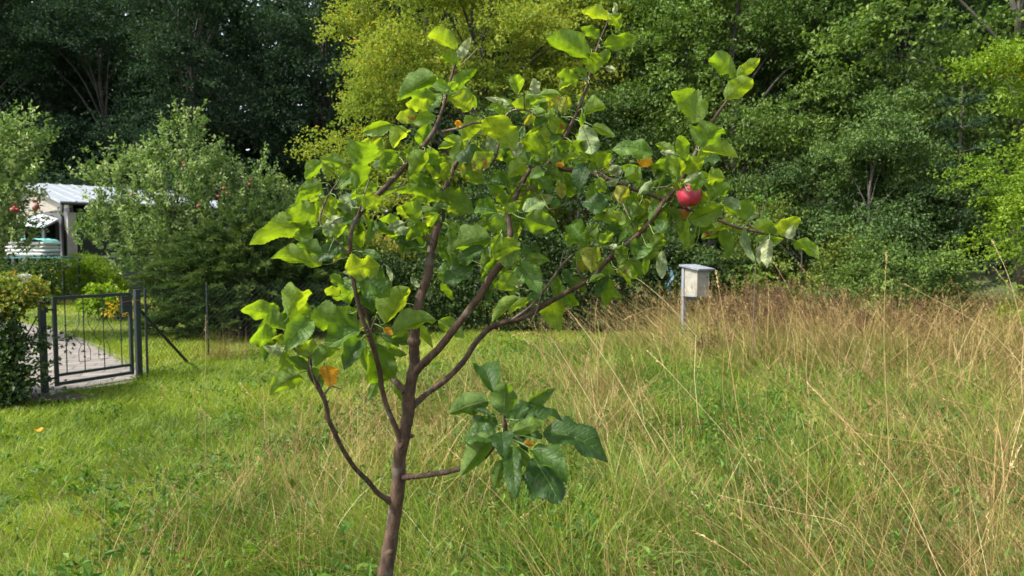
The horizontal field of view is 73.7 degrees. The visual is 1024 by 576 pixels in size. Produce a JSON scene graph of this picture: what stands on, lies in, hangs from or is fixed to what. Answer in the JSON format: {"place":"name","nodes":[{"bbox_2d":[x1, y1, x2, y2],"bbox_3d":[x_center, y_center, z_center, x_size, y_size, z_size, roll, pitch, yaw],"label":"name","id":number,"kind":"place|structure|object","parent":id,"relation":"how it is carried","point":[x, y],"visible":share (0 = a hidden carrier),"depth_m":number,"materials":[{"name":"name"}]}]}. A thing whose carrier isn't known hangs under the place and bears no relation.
{"place":"outdoors","nodes":[
{"label":"outdoors","id":0,"kind":"place"},
{"bbox_2d":[0,320,135,393],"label":"path","id":1,"kind":"structure","parent":0,"point":[75,364],"depth_m":9.03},
{"bbox_2d":[23,323,145,373],"bbox_3d":[-8.589,0.872,12.544,11.545,0.155,0.543,3,4,43],"label":"path edging","id":2,"kind":"object","parent":1,"relation":"on","point":[81,340],"visible":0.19,"depth_m":11.31,"materials":[{"name":"grey stone"}]},
{"bbox_2d":[0,256,1023,575],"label":"ground","id":3,"kind":"structure","parent":0,"point":[972,276],"depth_m":6.12,"materials":[{"name":"green plant"}]},
{"bbox_2d":[0,0,25,139],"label":"forest tree","id":4,"kind":"object","parent":3,"relation":"on","point":[1,91],"visible":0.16,"depth_m":36.97,"materials":[{"name":"green plant"}]},
{"bbox_2d":[0,166,46,265],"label":"understory shrub","id":5,"kind":"object","parent":3,"relation":"on","point":[16,216],"visible":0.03,"depth_m":31.48,"materials":[{"name":"green plant"}]},
{"bbox_2d":[0,99,63,276],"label":"old apple tree","id":6,"kind":"object","parent":3,"relation":"on","point":[15,143],"visible":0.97,"depth_m":11.28,"materials":[{"name":"green plant"}]},
{"bbox_2d":[0,0,67,190],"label":"forest tree","id":7,"kind":"object","parent":3,"relation":"on","point":[26,5],"visible":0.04,"depth_m":41.95,"materials":[{"name":"green plant"}]},
{"bbox_2d":[10,214,59,297],"bbox_3d":[-15.197,-1.086,21.839,1.126,2.755,4.708,-2,4,-26],"label":"lean to","id":8,"kind":"object","parent":3,"relation":"on","point":[52,227],"visible":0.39,"depth_m":22.12,"materials":[{"name":"grey metal"}]},
{"bbox_2d":[2,256,80,301],"bbox_3d":[-13.635,-0.253,19.823,1.812,1.322,0.916,0,3,-5],"label":"garden table","id":9,"kind":"object","parent":3,"relation":"on","point":[63,277],"visible":0.3,"depth_m":19.79,"materials":[{"name":"green paint"}]},
{"bbox_2d":[7,252,59,255],"bbox_3d":[-13.885,-0.981,19.776,1.200,0.112,0.760,0,3,0],"label":"cushion","id":10,"kind":"object","parent":9,"relation":"on","point":[39,254],"visible":0.62,"depth_m":19.41,"materials":[{"name":"white fabric"}]},
{"bbox_2d":[5,249,60,252],"bbox_3d":[-13.855,-1.086,19.770,1.200,0.112,0.760,0,3,0],"label":"cushion","id":11,"kind":"object","parent":10,"relation":"on","point":[40,250],"visible":0.66,"depth_m":19.43,"materials":[{"name":"white fabric"}]},
{"bbox_2d":[6,245,59,248],"bbox_3d":[-13.885,-1.191,19.764,1.200,0.112,0.760,0,3,0],"label":"cushion","id":12,"kind":"object","parent":11,"relation":"on","point":[44,246],"visible":0.55,"depth_m":19.46,"materials":[{"name":"white fabric"}]},
{"bbox_2d":[6,241,60,244],"bbox_3d":[-13.855,-1.296,19.758,1.200,0.112,0.760,0,3,0],"label":"cushion","id":13,"kind":"object","parent":12,"relation":"on","point":[43,243],"visible":0.48,"depth_m":19.47,"materials":[{"name":"white fabric"}]},
{"bbox_2d":[20,238,60,242],"bbox_3d":[-13.810,-1.367,19.754,1.050,0.143,0.924,0,3,0],"label":"cloth","id":14,"kind":"object","parent":13,"relation":"on","point":[48,240],"visible":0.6,"depth_m":19.60,"materials":[{"name":"teal fabric"}]},
{"bbox_2d":[37,295,48,392],"bbox_3d":[-4.970,0.626,7.238,0.064,1.116,0.064,2,4,31],"label":"gate post","id":15,"kind":"object","parent":3,"relation":"on","point":[42,323],"visible":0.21,"depth_m":7.22,"materials":[{"name":"grey metal"}]},
{"bbox_2d":[46,292,142,385],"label":"garden gate","id":16,"kind":"structure","parent":15,"relation":"attached to","point":[125,300],"depth_m":7.67,"materials":[{"name":"grey metal"}]},
{"bbox_2d":[0,252,87,304],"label":"hedge","id":17,"kind":"object","parent":3,"relation":"on","point":[38,266],"visible":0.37,"depth_m":18.38,"materials":[{"name":"green plant"}]},
{"bbox_2d":[0,269,100,411],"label":"gate hedge","id":18,"kind":"object","parent":3,"relation":"on","point":[20,293],"visible":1,"depth_m":6.65,"materials":[{"name":"green plant"}]},
{"bbox_2d":[0,0,103,191],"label":"forest tree","id":19,"kind":"object","parent":3,"relation":"on","point":[13,95],"visible":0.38,"depth_m":33.86,"materials":[{"name":"green plant"}]},
{"bbox_2d":[11,393,97,401],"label":"bare soil","id":20,"kind":"structure","parent":3,"relation":"on","point":[55,396],"depth_m":6.98,"materials":[{"name":"brown soil"}]},
{"bbox_2d":[0,0,132,207],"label":"forest tree","id":21,"kind":"object","parent":3,"relation":"on","point":[91,104],"visible":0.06,"depth_m":39.02,"materials":[{"name":"green plant"}]},
{"bbox_2d":[11,158,144,254],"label":"understory shrub","id":22,"kind":"object","parent":3,"relation":"on","point":[77,180],"visible":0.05,"depth_m":29.71,"materials":[{"name":"green plant"}]},
{"bbox_2d":[48,249,134,295],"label":"round shrub","id":23,"kind":"object","parent":3,"relation":"on","point":[71,273],"visible":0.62,"depth_m":20.72,"materials":[{"name":"green plant"}]},
{"bbox_2d":[0,0,205,209],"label":"forest tree","id":24,"kind":"object","parent":3,"relation":"on","point":[74,10],"visible":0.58,"depth_m":33.22,"materials":[{"name":"green plant"}]},
{"bbox_2d":[73,278,132,319],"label":"golden shrub","id":25,"kind":"object","parent":3,"relation":"on","point":[92,305],"visible":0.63,"depth_m":14.70,"materials":[{"name":"green plant"}]},
{"bbox_2d":[101,298,133,321],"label":"golden shrub","id":26,"kind":"object","parent":3,"relation":"on","point":[118,317],"visible":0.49,"depth_m":14.39,"materials":[{"name":"yellow plant"}]},
{"bbox_2d":[9,183,244,295],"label":"garden shed","id":27,"kind":"structure","parent":3,"relation":"on","point":[65,198],"depth_m":22.91,"materials":[{"name":"grey metal"}]},
{"bbox_2d":[76,208,132,255],"bbox_3d":[-13.512,-1.833,22.674,1.620,1.550,0.060,-3,5,-44],"label":"window","id":28,"kind":"structure","parent":27,"relation":"in","point":[87,245],"depth_m":22.41,"materials":[{"name":"black glass"}]},
{"bbox_2d":[134,211,171,253],"bbox_3d":[-12.285,-1.901,23.849,1.620,1.550,0.060,-3,5,-44],"label":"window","id":29,"kind":"structure","parent":27,"relation":"in","point":[135,211],"depth_m":23.42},
{"bbox_2d":[186,213,230,227],"bbox_3d":[-11.058,-1.969,25.023,1.620,1.550,0.060,-3,5,-44],"label":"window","id":30,"kind":"structure","parent":27,"relation":"in","point":[225,225],"depth_m":25.29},
{"bbox_2d":[56,8,207,210],"bbox_3d":[-22.433,-8.517,41.752,9.374,15.361,8.590,2,4,28],"label":"forest tree","id":31,"kind":"object","parent":3,"relation":"on","point":[116,45],"visible":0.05,"depth_m":39.47,"materials":[{"name":"green plant"}]},
{"bbox_2d":[132,289,142,378],"bbox_3d":[-4.440,0.576,8.107,0.064,1.116,0.064,2,4,31],"label":"gate post","id":32,"kind":"object","parent":3,"relation":"on","point":[138,335],"visible":0.82,"depth_m":8.09,"materials":[{"name":"grey metal"}]},
{"bbox_2d":[80,0,270,192],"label":"forest tree","id":33,"kind":"object","parent":3,"relation":"on","point":[177,45],"visible":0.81,"depth_m":31.30,"materials":[{"name":"green plant"}]},
{"bbox_2d":[65,95,299,301],"bbox_3d":[-7.955,-2.034,16.739,5.676,5.342,2.490,-1,3,-12],"label":"old apple tree","id":34,"kind":"object","parent":3,"relation":"on","point":[160,208],"visible":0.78,"depth_m":16.56,"materials":[{"name":"green plant"}]},
{"bbox_2d":[105,0,303,211],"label":"forest tree","id":35,"kind":"object","parent":3,"relation":"on","point":[220,47],"visible":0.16,"depth_m":38.31,"materials":[{"name":"green plant"}]},
{"bbox_2d":[138,147,280,278],"bbox_3d":[-12.688,-3.027,29.688,6.686,6.276,5.058,0,3,0],"label":"understory shrub","id":36,"kind":"object","parent":3,"relation":"on","point":[176,170],"visible":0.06,"depth_m":29.33,"materials":[{"name":"green plant"}]},
{"bbox_2d":[188,326,250,361],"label":"dry grass tuft","id":37,"kind":"object","parent":3,"relation":"on","point":[219,350],"visible":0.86,"depth_m":9.39,"materials":[{"name":"plant"}]},
{"bbox_2d":[141,282,347,377],"bbox_3d":[-3.825,0.477,9.654,0.794,1.104,3.215,2,4,35],"label":"chain link fence","id":38,"kind":"object","parent":3,"relation":"on","point":[147,318],"visible":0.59,"depth_m":9.09,"materials":[{"name":"metal"}]},
{"bbox_2d":[119,196,376,342],"bbox_3d":[-4.510,-0.332,11.927,4.606,2.505,3.046,0,3,0],"label":"juniper","id":39,"kind":"object","parent":3,"relation":"on","point":[223,258],"visible":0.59,"depth_m":11.25,"materials":[{"name":"green plant"}]},
{"bbox_2d":[6,291,510,378],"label":"garden lawn","id":40,"kind":"structure","parent":3,"relation":"on","point":[67,308],"depth_m":13.63,"materials":[{"name":"green plant"}]},
{"bbox_2d":[208,0,404,195],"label":"forest tree","id":41,"kind":"object","parent":3,"relation":"on","point":[289,50],"visible":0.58,"depth_m":32.00,"materials":[{"name":"green plant"}]},
{"bbox_2d":[232,0,407,206],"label":"forest tree","id":42,"kind":"object","parent":3,"relation":"on","point":[288,172],"visible":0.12,"depth_m":39.07,"materials":[{"name":"green plant"}]},
{"bbox_2d":[263,150,394,277],"bbox_3d":[-8.162,-2.801,30.400,6.425,7.255,5.655,0,3,0],"label":"understory shrub","id":43,"kind":"object","parent":3,"relation":"on","point":[324,179],"visible":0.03,"depth_m":30.30,"materials":[{"name":"green plant"}]},
{"bbox_2d":[296,242,410,334],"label":"dark shrub","id":44,"kind":"object","parent":3,"relation":"on","point":[388,262],"visible":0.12,"depth_m":12.33,"materials":[{"name":"green plant"}]},
{"bbox_2d":[319,227,479,326],"bbox_3d":[-2.215,-0.087,14.161,3.770,2.648,2.024,0,3,0],"label":"bronze hedge","id":45,"kind":"object","parent":3,"relation":"on","point":[377,242],"visible":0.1,"depth_m":13.77,"materials":[{"name":"green plant"}]},
{"bbox_2d":[331,4,474,270],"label":"forest tree","id":46,"kind":"object","parent":3,"relation":"on","point":[404,219],"visible":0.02,"depth_m":40.60,"materials":[{"name":"green plant"}]},
{"bbox_2d":[305,0,511,269],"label":"forest tree","id":47,"kind":"object","parent":3,"relation":"on","point":[442,126],"visible":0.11,"depth_m":32.01,"materials":[{"name":"green plant"}]},
{"bbox_2d":[284,0,652,300],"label":"autumn tree","id":48,"kind":"object","parent":3,"relation":"on","point":[483,82],"visible":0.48,"depth_m":18.15,"materials":[{"name":"green plant"}]},
{"bbox_2d":[405,1,537,264],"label":"forest tree","id":49,"kind":"object","parent":3,"relation":"on","point":[464,64],"visible":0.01,"depth_m":38.16,"materials":[{"name":"green plant"}]},
{"bbox_2d":[0,0,1021,269],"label":"distant woodland","id":50,"kind":"object","parent":3,"relation":"on","point":[394,210],"visible":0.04,"depth_m":49.59,"materials":[{"name":"green plant"}]},
{"bbox_2d":[0,324,1023,575],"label":"meadow herbs","id":51,"kind":"object","parent":3,"relation":"on","point":[118,508],"visible":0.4,"depth_m":3.83,"materials":[{"name":"green plant"}]},
{"bbox_2d":[0,240,1023,575],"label":"dry grass","id":52,"kind":"structure","parent":3,"relation":"on","point":[846,323],"depth_m":4.49,"materials":[{"name":"plant"}]},
{"bbox_2d":[461,0,581,251],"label":"forest tree","id":53,"kind":"object","parent":3,"relation":"on","point":[492,53],"visible":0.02,"depth_m":33.50,"materials":[{"name":"green plant"}]},
{"bbox_2d":[241,2,818,575],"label":"young apple tree","id":54,"kind":"object","parent":3,"relation":"on","point":[567,166],"visible":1,"depth_m":1.53,"materials":[{"name":"green plant"}]},
{"bbox_2d":[673,204,689,220],"bbox_3d":[0.397,-0.196,1.611,0.048,0.075,0.048,0,3,0],"label":"apple","id":55,"kind":"object","parent":54,"relation":"hanging from","point":[685,214],"visible":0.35,"depth_m":1.59,"materials":[{"name":"orange plant"}]},
{"bbox_2d":[677,176,701,206],"bbox_3d":[0.394,-0.218,1.515,0.055,0.076,0.055,0,3,0],"label":"apple","id":56,"kind":"object","parent":54,"relation":"hanging from","point":[685,197],"visible":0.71,"depth_m":1.50,"materials":[{"name":"red plant"}]},
{"bbox_2d":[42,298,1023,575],"bbox_3d":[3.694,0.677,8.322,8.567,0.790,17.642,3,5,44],"label":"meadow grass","id":57,"kind":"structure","parent":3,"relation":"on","point":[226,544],"depth_m":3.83,"materials":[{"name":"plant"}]},
{"bbox_2d":[552,78,592,266],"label":"forest tree","id":58,"kind":"object","parent":3,"relation":"on","point":[565,218],"depth_m":41.84,"materials":[{"name":"green plant"}]},
{"bbox_2d":[397,200,763,333],"bbox_3d":[1.322,-0.266,12.936,6.894,2.757,2.049,0,3,0],"label":"dark hedge","id":59,"kind":"object","parent":3,"relation":"on","point":[548,241],"visible":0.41,"depth_m":12.44,"materials":[{"name":"green plant"}]},
{"bbox_2d":[665,268,673,293],"bbox_3d":[2.654,-0.244,11.734,0.141,0.656,0.547,0,3,0],"label":"plastic strip","id":60,"kind":"object","parent":59,"relation":"hanging from","point":[670,281],"visible":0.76,"depth_m":11.50,"materials":[{"name":"blue plastic"}]},
{"bbox_2d":[430,85,739,316],"bbox_3d":[1.675,-2.000,15.557,7.725,5.409,4.222,0,3,0],"label":"broadleaf tree","id":61,"kind":"object","parent":3,"relation":"on","point":[482,192],"visible":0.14,"depth_m":15.42,"materials":[{"name":"green plant"}]},
{"bbox_2d":[571,2,691,277],"bbox_3d":[5.225,-8.779,32.992,7.972,16.941,9.639,1,3,19],"label":"forest tree","id":62,"kind":"object","parent":3,"relation":"on","point":[660,87],"visible":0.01,"depth_m":31.50,"materials":[{"name":"green plant"}]},
{"bbox_2d":[488,0,778,302],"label":"olive tree","id":63,"kind":"object","parent":3,"relation":"on","point":[609,63],"visible":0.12,"depth_m":18.04,"materials":[{"name":"green plant"}]},
{"bbox_2d":[579,16,690,95],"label":"forest tree","id":64,"kind":"object","parent":3,"relation":"on","point":[615,55],"depth_m":40.65,"materials":[{"name":"green plant"}]},
{"bbox_2d":[679,264,714,331],"bbox_3d":[2.600,0.332,9.646,0.330,1.327,0.360,-2,4,-32],"label":"nest box","id":65,"kind":"object","parent":3,"relation":"on","point":[694,275],"visible":0.91,"depth_m":9.56,"materials":[{"name":"beige paint"}]},
{"bbox_2d":[681,312,737,364],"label":"dead weed","id":66,"kind":"object","parent":3,"relation":"on","point":[703,343],"visible":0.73,"depth_m":7.65,"materials":[{"name":"brown plant"}]},
{"bbox_2d":[639,1,797,277],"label":"forest tree","id":67,"kind":"object","parent":3,"relation":"on","point":[683,66],"depth_m":34.64,"materials":[{"name":"green plant"}]},
{"bbox_2d":[628,163,818,315],"bbox_3d":[3.792,-0.695,12.789,3.595,3.099,2.955,0,3,0],"label":"dark shrub","id":68,"kind":"object","parent":3,"relation":"on","point":[746,185],"visible":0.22,"depth_m":12.24,"materials":[{"name":"green plant"}]},
{"bbox_2d":[703,289,746,333],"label":"dead weed","id":69,"kind":"object","parent":3,"relation":"on","point":[718,315],"visible":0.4,"depth_m":8.97,"materials":[{"name":"brown plant"}]},
{"bbox_2d":[720,279,751,341],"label":"dead weed","id":70,"kind":"object","parent":3,"relation":"on","point":[735,312],"visible":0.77,"depth_m":8.61,"materials":[{"name":"brown plant"}]},
{"bbox_2d":[679,0,813,175],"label":"forest tree","id":71,"kind":"object","parent":3,"relation":"on","point":[753,91],"visible":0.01,"depth_m":36.33,"materials":[{"name":"green plant"}]},
{"bbox_2d":[740,270,762,339],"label":"dead weed","id":72,"kind":"object","parent":3,"relation":"on","point":[751,300],"visible":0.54,"depth_m":9.32,"materials":[{"name":"brown plant"}]},
{"bbox_2d":[740,280,785,346],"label":"dead weed","id":73,"kind":"object","parent":3,"relation":"on","point":[757,319],"visible":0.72,"depth_m":8.81,"materials":[{"name":"brown plant"}]},
{"bbox_2d":[743,186,783,362],"bbox_3d":[2.716,0.005,7.398,0.412,2.237,0.410,0,3,0],"label":"sapling","id":74,"kind":"object","parent":3,"relation":"on","point":[761,197],"visible":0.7,"depth_m":7.39,"materials":[{"name":"green plant"}]},
{"bbox_2d":[590,0,940,279],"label":"broadleaf tree","id":75,"kind":"object","parent":3,"relation":"on","point":[731,43],"visible":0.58,"depth_m":15.60,"materials":[{"name":"green plant"}]},
{"bbox_2d":[759,273,794,326],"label":"dead weed","id":76,"kind":"object","parent":3,"relation":"on","point":[787,290],"visible":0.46,"depth_m":9.57,"materials":[{"name":"brown plant"}]},
{"bbox_2d":[768,282,817,339],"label":"dead weed","id":77,"kind":"object","parent":3,"relation":"on","point":[774,295],"visible":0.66,"depth_m":9.04,"materials":[{"name":"brown plant"}]},
{"bbox_2d":[712,191,885,319],"bbox_3d":[4.704,-0.355,11.332,2.904,2.517,2.584,0,3,0],"label":"layered shrub","id":78,"kind":"object","parent":3,"relation":"on","point":[824,263],"visible":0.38,"depth_m":11.07,"materials":[{"name":"green plant"}]},
{"bbox_2d":[795,279,831,334],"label":"dead weed","id":79,"kind":"object","parent":3,"relation":"on","point":[812,303],"visible":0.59,"depth_m":9.21,"materials":[{"name":"brown plant"}]},
{"bbox_2d":[769,53,860,250],"bbox_3d":[18.379,-8.168,40.823,8.838,14.806,8.955,0,3,1],"label":"forest tree","id":80,"kind":"object","parent":3,"relation":"on","point":[811,184],"visible":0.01,"depth_m":39.72,"materials":[{"name":"green plant"}]},
{"bbox_2d":[812,283,851,332],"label":"dead weed","id":81,"kind":"object","parent":3,"relation":"on","point":[832,300],"visible":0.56,"depth_m":9.43,"materials":[{"name":"brown plant"}]},
{"bbox_2d":[743,0,928,269],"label":"forest tree","id":82,"kind":"object","parent":3,"relation":"on","point":[894,51],"visible":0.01,"depth_m":32.98,"materials":[{"name":"green plant"}]},
{"bbox_2d":[845,296,877,330],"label":"dead weed","id":83,"kind":"object","parent":3,"relation":"on","point":[860,313],"visible":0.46,"depth_m":9.08,"materials":[{"name":"brown plant"}]},
{"bbox_2d":[709,0,1023,306],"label":"broadleaf tree","id":84,"kind":"object","parent":3,"relation":"on","point":[902,77],"visible":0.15,"depth_m":15.93,"materials":[{"name":"green plant"}]},
{"bbox_2d":[759,80,988,314],"bbox_3d":[6.081,-1.288,11.477,3.230,4.363,3.030,-1,4,-21],"label":"grey green shrub","id":85,"kind":"object","parent":3,"relation":"on","point":[857,157],"visible":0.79,"depth_m":11.17,"materials":[{"name":"green plant"}]},
{"bbox_2d":[883,288,912,332],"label":"dead weed","id":86,"kind":"object","parent":3,"relation":"on","point":[894,308],"visible":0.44,"depth_m":9.34,"materials":[{"name":"brown plant"}]},
{"bbox_2d":[801,223,1009,334],"bbox_3d":[5.464,0.043,9.981,2.662,1.971,2.321,0,3,0],"label":"lime shrub","id":87,"kind":"object","parent":3,"relation":"on","point":[932,279],"visible":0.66,"depth_m":9.61,"materials":[{"name":"green plant"}]},
{"bbox_2d":[796,0,1023,305],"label":"broadleaf tree","id":88,"kind":"object","parent":3,"relation":"on","point":[881,20],"visible":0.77,"depth_m":11.75,"materials":[{"name":"green plant"}]},
{"bbox_2d":[847,3,985,274],"bbox_3d":[22.287,-9.447,38.549,10.737,17.596,9.840,-1,3,-16],"label":"forest tree","id":89,"kind":"object","parent":3,"relation":"on","point":[928,55],"depth_m":37.45,"materials":[{"name":"green plant"}]},
{"bbox_2d":[843,1,1005,252],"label":"forest tree","id":90,"kind":"object","parent":3,"relation":"on","point":[945,25],"visible":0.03,"depth_m":31.78,"materials":[{"name":"green plant"}]},
{"bbox_2d":[900,299,961,346],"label":"dead weed","id":91,"kind":"object","parent":3,"relation":"on","point":[921,322],"visible":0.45,"depth_m":8.53,"materials":[{"name":"brown plant"}]},
{"bbox_2d":[881,88,1023,293],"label":"young pine","id":92,"kind":"object","parent":3,"relation":"on","point":[951,123],"visible":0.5,"depth_m":10.75,"materials":[{"name":"green plant"}]},
{"bbox_2d":[924,33,1023,340],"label":"lime shrub","id":93,"kind":"object","parent":3,"relation":"on","point":[1013,205],"visible":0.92,"depth_m":9.05,"materials":[{"name":"green plant"}]},
{"bbox_2d":[943,3,1012,274],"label":"forest tree","id":94,"kind":"object","parent":3,"relation":"on","point":[990,269],"depth_m":40.63,"materials":[{"name":"green plant"}]},
{"bbox_2d":[940,0,1023,235],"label":"forest tree","id":95,"kind":"object","parent":3,"relation":"on","point":[1003,172],"visible":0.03,"depth_m":33.18,"materials":[{"name":"green plant"}]}
]}

